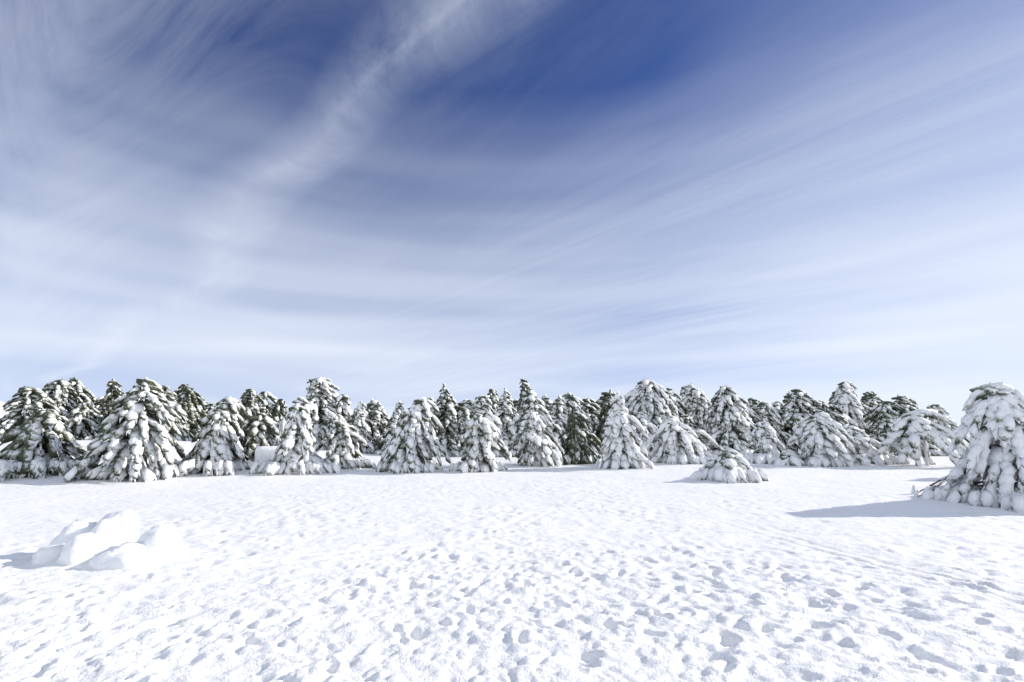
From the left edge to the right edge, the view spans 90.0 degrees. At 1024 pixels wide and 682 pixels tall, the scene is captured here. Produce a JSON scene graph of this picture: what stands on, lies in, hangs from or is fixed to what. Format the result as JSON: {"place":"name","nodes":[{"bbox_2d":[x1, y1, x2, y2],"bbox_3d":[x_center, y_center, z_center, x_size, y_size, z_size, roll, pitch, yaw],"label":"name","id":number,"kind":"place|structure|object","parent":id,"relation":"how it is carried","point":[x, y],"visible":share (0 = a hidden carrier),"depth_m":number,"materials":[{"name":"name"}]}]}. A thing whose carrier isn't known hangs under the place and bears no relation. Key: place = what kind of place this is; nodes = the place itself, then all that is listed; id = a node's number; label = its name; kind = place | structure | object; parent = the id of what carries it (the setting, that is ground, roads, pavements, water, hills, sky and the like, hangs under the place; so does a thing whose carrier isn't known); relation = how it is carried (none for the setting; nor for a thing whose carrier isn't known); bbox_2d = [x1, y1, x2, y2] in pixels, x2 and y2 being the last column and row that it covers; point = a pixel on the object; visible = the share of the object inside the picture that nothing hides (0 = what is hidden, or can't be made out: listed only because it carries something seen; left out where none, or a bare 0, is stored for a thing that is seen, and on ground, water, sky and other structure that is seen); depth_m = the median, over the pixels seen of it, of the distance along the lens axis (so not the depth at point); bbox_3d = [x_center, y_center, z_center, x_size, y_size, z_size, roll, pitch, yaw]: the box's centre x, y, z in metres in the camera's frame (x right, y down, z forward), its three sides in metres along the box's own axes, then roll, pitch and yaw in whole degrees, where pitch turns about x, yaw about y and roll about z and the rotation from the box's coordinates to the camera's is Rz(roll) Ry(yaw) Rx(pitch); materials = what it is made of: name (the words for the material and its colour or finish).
{"place":"outdoors","nodes":[
{"label":"outdoors","id":0,"kind":"place"},
{"bbox_2d":[0,401,1023,681],"bbox_3d":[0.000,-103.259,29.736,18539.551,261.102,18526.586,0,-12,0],"label":"snow ground","id":1,"kind":"structure","parent":0,"point":[674,573],"depth_m":6.63,"materials":[{"name":"white snow"}]},
{"bbox_2d":[0,386,71,438],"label":"spruce","id":2,"kind":"object","parent":1,"relation":"on","point":[27,403],"visible":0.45,"depth_m":41.91,"materials":[{"name":"white plant"}]},
{"bbox_2d":[0,409,92,481],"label":"tree","id":3,"kind":"object","parent":1,"relation":"on","point":[42,444],"visible":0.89,"depth_m":21.01,"materials":[{"name":"white plant"}]},
{"bbox_2d":[14,379,82,425],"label":"spruce","id":4,"kind":"object","parent":1,"relation":"on","point":[61,393],"visible":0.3,"depth_m":45.84,"materials":[{"name":"white plant"}]},
{"bbox_2d":[68,400,93,415],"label":"pine","id":5,"kind":"object","parent":1,"relation":"on","point":[84,401],"visible":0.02,"depth_m":47.77,"materials":[{"name":"white plant"}]},
{"bbox_2d":[61,402,102,439],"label":"pine","id":6,"kind":"object","parent":1,"relation":"on","point":[83,421],"visible":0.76,"depth_m":44.64,"materials":[{"name":"white plant"}]},
{"bbox_2d":[68,377,97,405],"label":"spruce","id":7,"kind":"object","parent":1,"relation":"on","point":[83,392],"visible":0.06,"depth_m":53.69,"materials":[{"name":"white plant"}]},
{"bbox_2d":[83,424,108,439],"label":"pine","id":8,"kind":"object","parent":1,"relation":"on","point":[90,437],"visible":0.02,"depth_m":42.36,"materials":[{"name":"plant"}]},
{"bbox_2d":[95,396,105,411],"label":"spruce","id":9,"kind":"object","parent":1,"relation":"on","point":[100,409],"visible":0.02,"depth_m":53.77,"materials":[{"name":"white plant"}]},
{"bbox_2d":[89,378,123,438],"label":"spruce","id":10,"kind":"object","parent":1,"relation":"on","point":[114,391],"visible":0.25,"depth_m":46.66,"materials":[{"name":"green plant"}]},
{"bbox_2d":[30,510,187,570],"bbox_3d":[-6.253,3.206,8.104,2.268,0.966,1.500,-4,-13,16],"label":"snow heap","id":11,"kind":"object","parent":1,"relation":"on","point":[112,540],"visible":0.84,"depth_m":7.77,"materials":[{"name":"white snow"}]},
{"bbox_2d":[64,377,187,482],"bbox_3d":[-15.660,3.807,21.546,4.043,4.660,4.333,5,-13,-22],"label":"tree","id":12,"kind":"object","parent":1,"relation":"on","point":[140,421],"visible":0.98,"depth_m":20.57,"materials":[{"name":"white plant"}]},
{"bbox_2d":[162,385,193,440],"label":"spruce","id":13,"kind":"object","parent":1,"relation":"on","point":[169,394],"visible":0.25,"depth_m":40.81,"materials":[{"name":"white plant"}]},
{"bbox_2d":[174,384,206,440],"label":"spruce","id":14,"kind":"object","parent":1,"relation":"on","point":[188,399],"visible":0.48,"depth_m":46.45,"materials":[{"name":"green plant"}]},
{"bbox_2d":[198,401,207,413],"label":"spruce","id":15,"kind":"object","parent":1,"relation":"on","point":[204,403],"depth_m":55.63,"materials":[{"name":"white plant"}]},
{"bbox_2d":[205,403,215,413],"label":"pine","id":16,"kind":"object","parent":1,"relation":"on","point":[208,406],"visible":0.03,"depth_m":53.67,"materials":[{"name":"white plant"}]},
{"bbox_2d":[177,396,261,476],"bbox_3d":[-13.619,4.526,23.853,3.940,3.974,4.384,0,-12,0],"label":"tree","id":17,"kind":"object","parent":1,"relation":"on","point":[216,451],"visible":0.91,"depth_m":23.30,"materials":[{"name":"white plant"}]},
{"bbox_2d":[229,389,277,444],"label":"spruce","id":18,"kind":"object","parent":1,"relation":"on","point":[250,398],"visible":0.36,"depth_m":40.67,"materials":[{"name":"green plant"}]},
{"bbox_2d":[238,413,281,461],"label":"pine","id":19,"kind":"object","parent":1,"relation":"on","point":[257,426],"visible":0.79,"depth_m":25.45,"materials":[{"name":"white plant"}]},
{"bbox_2d":[257,391,276,409],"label":"spruce","id":20,"kind":"object","parent":1,"relation":"on","point":[263,395],"visible":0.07,"depth_m":56.23,"materials":[{"name":"white plant"}]},
{"bbox_2d":[254,446,281,464],"bbox_3d":[-11.711,5.738,24.925,1.510,1.235,1.190,4,-13,-16],"label":"snow heap","id":21,"kind":"object","parent":1,"relation":"on","point":[263,453],"visible":0.31,"depth_m":24.39,"materials":[{"name":"white snow"}]},
{"bbox_2d":[259,408,276,444],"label":"tree","id":22,"kind":"object","parent":1,"relation":"on","point":[266,411],"visible":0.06,"depth_m":44.82,"materials":[{"name":"green plant"}]},
{"bbox_2d":[267,399,287,431],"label":"spruce","id":23,"kind":"object","parent":1,"relation":"on","point":[278,410],"visible":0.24,"depth_m":51.09,"materials":[{"name":"green plant"}]},
{"bbox_2d":[273,421,284,445],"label":"pine","id":24,"kind":"object","parent":1,"relation":"on","point":[281,426],"visible":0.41,"depth_m":26.09,"materials":[{"name":"plant"}]},
{"bbox_2d":[249,396,340,475],"bbox_3d":[-10.140,4.651,24.158,3.894,4.112,3.371,10,-16,-38],"label":"tree","id":25,"kind":"object","parent":1,"relation":"on","point":[298,453],"visible":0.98,"depth_m":23.41,"materials":[{"name":"white plant"}]},
{"bbox_2d":[276,377,339,449],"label":"spruce","id":26,"kind":"object","parent":1,"relation":"on","point":[321,393],"visible":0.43,"depth_m":43.18,"materials":[{"name":"white plant"}]},
{"bbox_2d":[312,394,352,449],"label":"spruce","id":27,"kind":"object","parent":1,"relation":"on","point":[343,409],"visible":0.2,"depth_m":43.58,"materials":[{"name":"white plant"}]},
{"bbox_2d":[316,414,375,469],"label":"tree","id":28,"kind":"object","parent":1,"relation":"on","point":[342,435],"visible":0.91,"depth_m":26.39,"materials":[{"name":"white plant"}]},
{"bbox_2d":[347,401,375,453],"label":"spruce","id":29,"kind":"object","parent":1,"relation":"on","point":[358,419],"visible":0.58,"depth_m":41.62,"materials":[{"name":"white plant"}]},
{"bbox_2d":[361,401,388,453],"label":"spruce","id":30,"kind":"object","parent":1,"relation":"on","point":[377,414],"visible":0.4,"depth_m":42.95,"materials":[{"name":"white plant"}]},
{"bbox_2d":[365,397,388,422],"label":"spruce","id":31,"kind":"object","parent":1,"relation":"on","point":[373,402],"visible":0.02,"depth_m":55.95,"materials":[{"name":"white plant"}]},
{"bbox_2d":[374,401,405,454],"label":"spruce","id":32,"kind":"object","parent":1,"relation":"on","point":[395,417],"visible":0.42,"depth_m":40.65,"materials":[{"name":"white plant"}]},
{"bbox_2d":[375,397,451,473],"bbox_3d":[-5.022,4.956,25.754,3.416,4.198,3.502,12,-17,-43],"label":"tree","id":33,"kind":"object","parent":1,"relation":"on","point":[407,449],"visible":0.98,"depth_m":25.02,"materials":[{"name":"white plant"}]},
{"bbox_2d":[426,395,437,446],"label":"spruce","id":34,"kind":"object","parent":1,"relation":"on","point":[431,399],"visible":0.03,"depth_m":51.77,"materials":[{"name":"white plant"}]},
{"bbox_2d":[429,382,471,456],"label":"spruce","id":35,"kind":"object","parent":1,"relation":"on","point":[447,406],"visible":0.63,"depth_m":41.71,"materials":[{"name":"white plant"}]},
{"bbox_2d":[447,400,474,456],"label":"spruce","id":36,"kind":"object","parent":1,"relation":"on","point":[462,421],"visible":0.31,"depth_m":41.90,"materials":[{"name":"white plant"}]},
{"bbox_2d":[449,394,510,472],"bbox_3d":[-1.605,4.842,25.650,2.798,4.267,3.169,-7,-14,29],"label":"tree","id":37,"kind":"object","parent":1,"relation":"on","point":[482,437],"visible":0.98,"depth_m":25.05,"materials":[{"name":"white plant"}]},
{"bbox_2d":[487,388,501,414],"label":"spruce","id":38,"kind":"object","parent":1,"relation":"on","point":[494,397],"visible":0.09,"depth_m":44.18,"materials":[{"name":"white plant"}]},
{"bbox_2d":[492,387,522,456],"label":"spruce","id":39,"kind":"object","parent":1,"relation":"on","point":[505,405],"visible":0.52,"depth_m":40.48,"materials":[{"name":"white plant"}]},
{"bbox_2d":[511,399,518,409],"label":"spruce","id":40,"kind":"object","parent":1,"relation":"on","point":[515,401],"visible":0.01,"depth_m":59.14,"materials":[{"name":"white plant"}]},
{"bbox_2d":[517,378,548,406],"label":"spruce","id":41,"kind":"object","parent":1,"relation":"on","point":[525,389],"visible":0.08,"depth_m":50.81,"materials":[{"name":"white plant"}]},
{"bbox_2d":[507,390,567,467],"bbox_3d":[1.396,5.194,29.382,3.491,4.724,2.989,-9,-15,36],"label":"tree","id":42,"kind":"object","parent":1,"relation":"on","point":[535,437],"visible":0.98,"depth_m":28.70,"materials":[{"name":"white plant"}]},
{"bbox_2d":[541,394,552,408],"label":"spruce","id":43,"kind":"object","parent":1,"relation":"on","point":[546,400],"visible":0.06,"depth_m":60.52,"materials":[{"name":"white plant"}]},
{"bbox_2d":[546,394,586,456],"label":"spruce","id":44,"kind":"object","parent":1,"relation":"on","point":[557,407],"visible":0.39,"depth_m":40.87,"materials":[{"name":"white plant"}]},
{"bbox_2d":[554,392,598,453],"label":"spruce","id":45,"kind":"object","parent":1,"relation":"on","point":[572,402],"visible":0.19,"depth_m":41.64,"materials":[{"name":"white plant"}]},
{"bbox_2d":[557,411,604,464],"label":"tree","id":46,"kind":"object","parent":1,"relation":"on","point":[576,446],"visible":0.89,"depth_m":29.84,"materials":[{"name":"green plant"}]},
{"bbox_2d":[578,398,600,447],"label":"spruce","id":47,"kind":"object","parent":1,"relation":"on","point":[590,410],"visible":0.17,"depth_m":46.91,"materials":[{"name":"white plant"}]},
{"bbox_2d":[595,392,608,421],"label":"spruce","id":48,"kind":"object","parent":1,"relation":"on","point":[599,401],"visible":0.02,"depth_m":58.43,"materials":[{"name":"white plant"}]},
{"bbox_2d":[593,389,616,454],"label":"spruce","id":49,"kind":"object","parent":1,"relation":"on","point":[599,428],"visible":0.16,"depth_m":42.00,"materials":[{"name":"green plant"}]},
{"bbox_2d":[595,391,654,469],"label":"tree","id":50,"kind":"object","parent":1,"relation":"on","point":[621,424],"visible":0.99,"depth_m":26.59,"materials":[{"name":"white plant"}]},
{"bbox_2d":[632,412,661,456],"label":"tree","id":51,"kind":"object","parent":1,"relation":"on","point":[643,419],"visible":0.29,"depth_m":42.26,"materials":[{"name":"white plant"}]},
{"bbox_2d":[623,379,679,451],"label":"spruce","id":52,"kind":"object","parent":1,"relation":"on","point":[632,405],"visible":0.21,"depth_m":45.16,"materials":[{"name":"white plant"}]},
{"bbox_2d":[636,383,696,438],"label":"spruce","id":53,"kind":"object","parent":1,"relation":"on","point":[660,410],"visible":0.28,"depth_m":44.26,"materials":[{"name":"white plant"}]},
{"bbox_2d":[666,388,686,416],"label":"spruce","id":54,"kind":"object","parent":1,"relation":"on","point":[676,397],"visible":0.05,"depth_m":50.50,"materials":[{"name":"white plant"}]},
{"bbox_2d":[643,415,722,463],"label":"tree","id":55,"kind":"object","parent":1,"relation":"on","point":[679,443],"visible":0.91,"depth_m":29.32,"materials":[{"name":"white plant"}]},
{"bbox_2d":[680,381,693,414],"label":"spruce","id":56,"kind":"object","parent":1,"relation":"on","point":[684,390],"visible":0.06,"depth_m":52.39,"materials":[{"name":"white plant"}]},
{"bbox_2d":[679,414,710,450],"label":"tree","id":57,"kind":"object","parent":1,"relation":"on","point":[688,421],"visible":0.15,"depth_m":47.33,"materials":[{"name":"white plant"}]},
{"bbox_2d":[678,384,714,446],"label":"spruce","id":58,"kind":"object","parent":1,"relation":"on","point":[699,403],"visible":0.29,"depth_m":49.25,"materials":[{"name":"white plant"}]},
{"bbox_2d":[689,446,767,482],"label":"tree","id":59,"kind":"object","parent":1,"relation":"on","point":[729,465],"visible":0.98,"depth_m":19.54,"materials":[{"name":"white plant"}]},
{"bbox_2d":[701,385,784,454],"bbox_3d":[18.250,6.891,42.736,8.211,6.610,6.612,0,-12,0],"label":"spruce","id":60,"kind":"object","parent":1,"relation":"on","point":[731,418],"visible":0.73,"depth_m":42.18,"materials":[{"name":"white plant"}]},
{"bbox_2d":[746,398,758,411],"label":"spruce","id":61,"kind":"object","parent":1,"relation":"on","point":[753,402],"visible":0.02,"depth_m":52.48,"materials":[{"name":"white plant"}]},
{"bbox_2d":[741,408,792,449],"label":"tree","id":62,"kind":"object","parent":1,"relation":"on","point":[755,417],"visible":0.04,"depth_m":46.56,"materials":[{"name":"white plant"}]},
{"bbox_2d":[742,421,798,464],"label":"tree","id":63,"kind":"object","parent":1,"relation":"on","point":[767,445],"visible":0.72,"depth_m":29.02,"materials":[{"name":"white plant"}]},
{"bbox_2d":[755,401,800,455],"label":"spruce","id":64,"kind":"object","parent":1,"relation":"on","point":[766,412],"visible":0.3,"depth_m":45.94,"materials":[{"name":"white plant"}]},
{"bbox_2d":[771,401,792,448],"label":"tree","id":65,"kind":"object","parent":1,"relation":"on","point":[778,404],"visible":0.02,"depth_m":53.19,"materials":[{"name":"white plant"}]},
{"bbox_2d":[768,452,804,465],"bbox_3d":[14.814,6.678,27.929,1.773,1.227,2.525,0,-12,0],"label":"bush","id":66,"kind":"object","parent":1,"relation":"on","point":[786,459],"visible":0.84,"depth_m":27.32,"materials":[{"name":"white plant"}]},
{"bbox_2d":[782,391,791,403],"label":"spruce","id":67,"kind":"object","parent":1,"relation":"on","point":[786,396],"visible":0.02,"depth_m":58.88,"materials":[{"name":"white plant"}]},
{"bbox_2d":[778,389,824,451],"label":"spruce","id":68,"kind":"object","parent":1,"relation":"on","point":[796,408],"visible":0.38,"depth_m":45.55,"materials":[{"name":"white plant"}]},
{"bbox_2d":[787,412,870,466],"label":"tree","id":69,"kind":"object","parent":1,"relation":"on","point":[824,440],"visible":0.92,"depth_m":27.15,"materials":[{"name":"white plant"}]},
{"bbox_2d":[811,400,851,426],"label":"tree","id":70,"kind":"object","parent":1,"relation":"on","point":[830,411],"visible":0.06,"depth_m":45.69,"materials":[{"name":"white plant"}]},
{"bbox_2d":[828,391,835,404],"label":"spruce","id":71,"kind":"object","parent":1,"relation":"on","point":[831,399],"visible":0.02,"depth_m":60.64,"materials":[{"name":"white plant"}]},
{"bbox_2d":[836,413,859,427],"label":"pine","id":72,"kind":"object","parent":1,"relation":"on","point":[851,421],"visible":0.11,"depth_m":45.36,"materials":[{"name":"white plant"}]},
{"bbox_2d":[830,381,872,432],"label":"spruce","id":73,"kind":"object","parent":1,"relation":"on","point":[850,404],"visible":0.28,"depth_m":48.34,"materials":[{"name":"white plant"}]},
{"bbox_2d":[860,391,883,402],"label":"spruce","id":74,"kind":"object","parent":1,"relation":"on","point":[868,396],"visible":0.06,"depth_m":61.14,"materials":[{"name":"white plant"}]},
{"bbox_2d":[866,398,879,409],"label":"spruce","id":75,"kind":"object","parent":1,"relation":"on","point":[870,403],"visible":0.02,"depth_m":51.10,"materials":[{"name":"white plant"}]},
{"bbox_2d":[842,424,909,464],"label":"tree","id":76,"kind":"object","parent":1,"relation":"on","point":[867,445],"visible":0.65,"depth_m":28.91,"materials":[{"name":"white plant"}]},
{"bbox_2d":[862,401,905,454],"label":"spruce","id":77,"kind":"object","parent":1,"relation":"on","point":[883,415],"visible":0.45,"depth_m":41.32,"materials":[{"name":"white plant"}]},
{"bbox_2d":[908,398,918,406],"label":"spruce","id":78,"kind":"object","parent":1,"relation":"on","point":[912,401],"depth_m":59.61,"materials":[{"name":"white plant"}]},
{"bbox_2d":[891,394,946,455],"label":"spruce","id":79,"kind":"object","parent":1,"relation":"on","point":[908,406],"visible":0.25,"depth_m":40.91,"materials":[{"name":"white plant"}]},
{"bbox_2d":[876,408,967,467],"bbox_3d":[21.672,5.386,27.198,3.733,3.617,3.825,12,-17,-43],"label":"snow-covered tree","id":80,"kind":"object","parent":1,"relation":"on","point":[912,430],"visible":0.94,"depth_m":26.75,"materials":[{"name":"white snow"}]},
{"bbox_2d":[922,419,933,465],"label":"tree","id":81,"kind":"object","parent":1,"relation":"on","point":[925,453],"visible":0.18,"depth_m":27.03,"materials":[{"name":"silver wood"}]},
{"bbox_2d":[926,404,962,452],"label":"spruce","id":82,"kind":"object","parent":1,"relation":"on","point":[935,406],"visible":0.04,"depth_m":45.24,"materials":[{"name":"white plant"}]},
{"bbox_2d":[937,408,970,455],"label":"spruce","id":83,"kind":"object","parent":1,"relation":"on","point":[953,429],"visible":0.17,"depth_m":43.91,"materials":[{"name":"white plant"}]},
{"bbox_2d":[911,382,1023,512],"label":"tree","id":84,"kind":"object","parent":1,"relation":"on","point":[992,424],"visible":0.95,"depth_m":13.91,"materials":[{"name":"white plant"}]},
{"bbox_2d":[0,0,1023,436],"label":"sky","id":85,"kind":"structure","parent":0,"point":[391,202],"materials":[{"name":"blue"}]}
]}

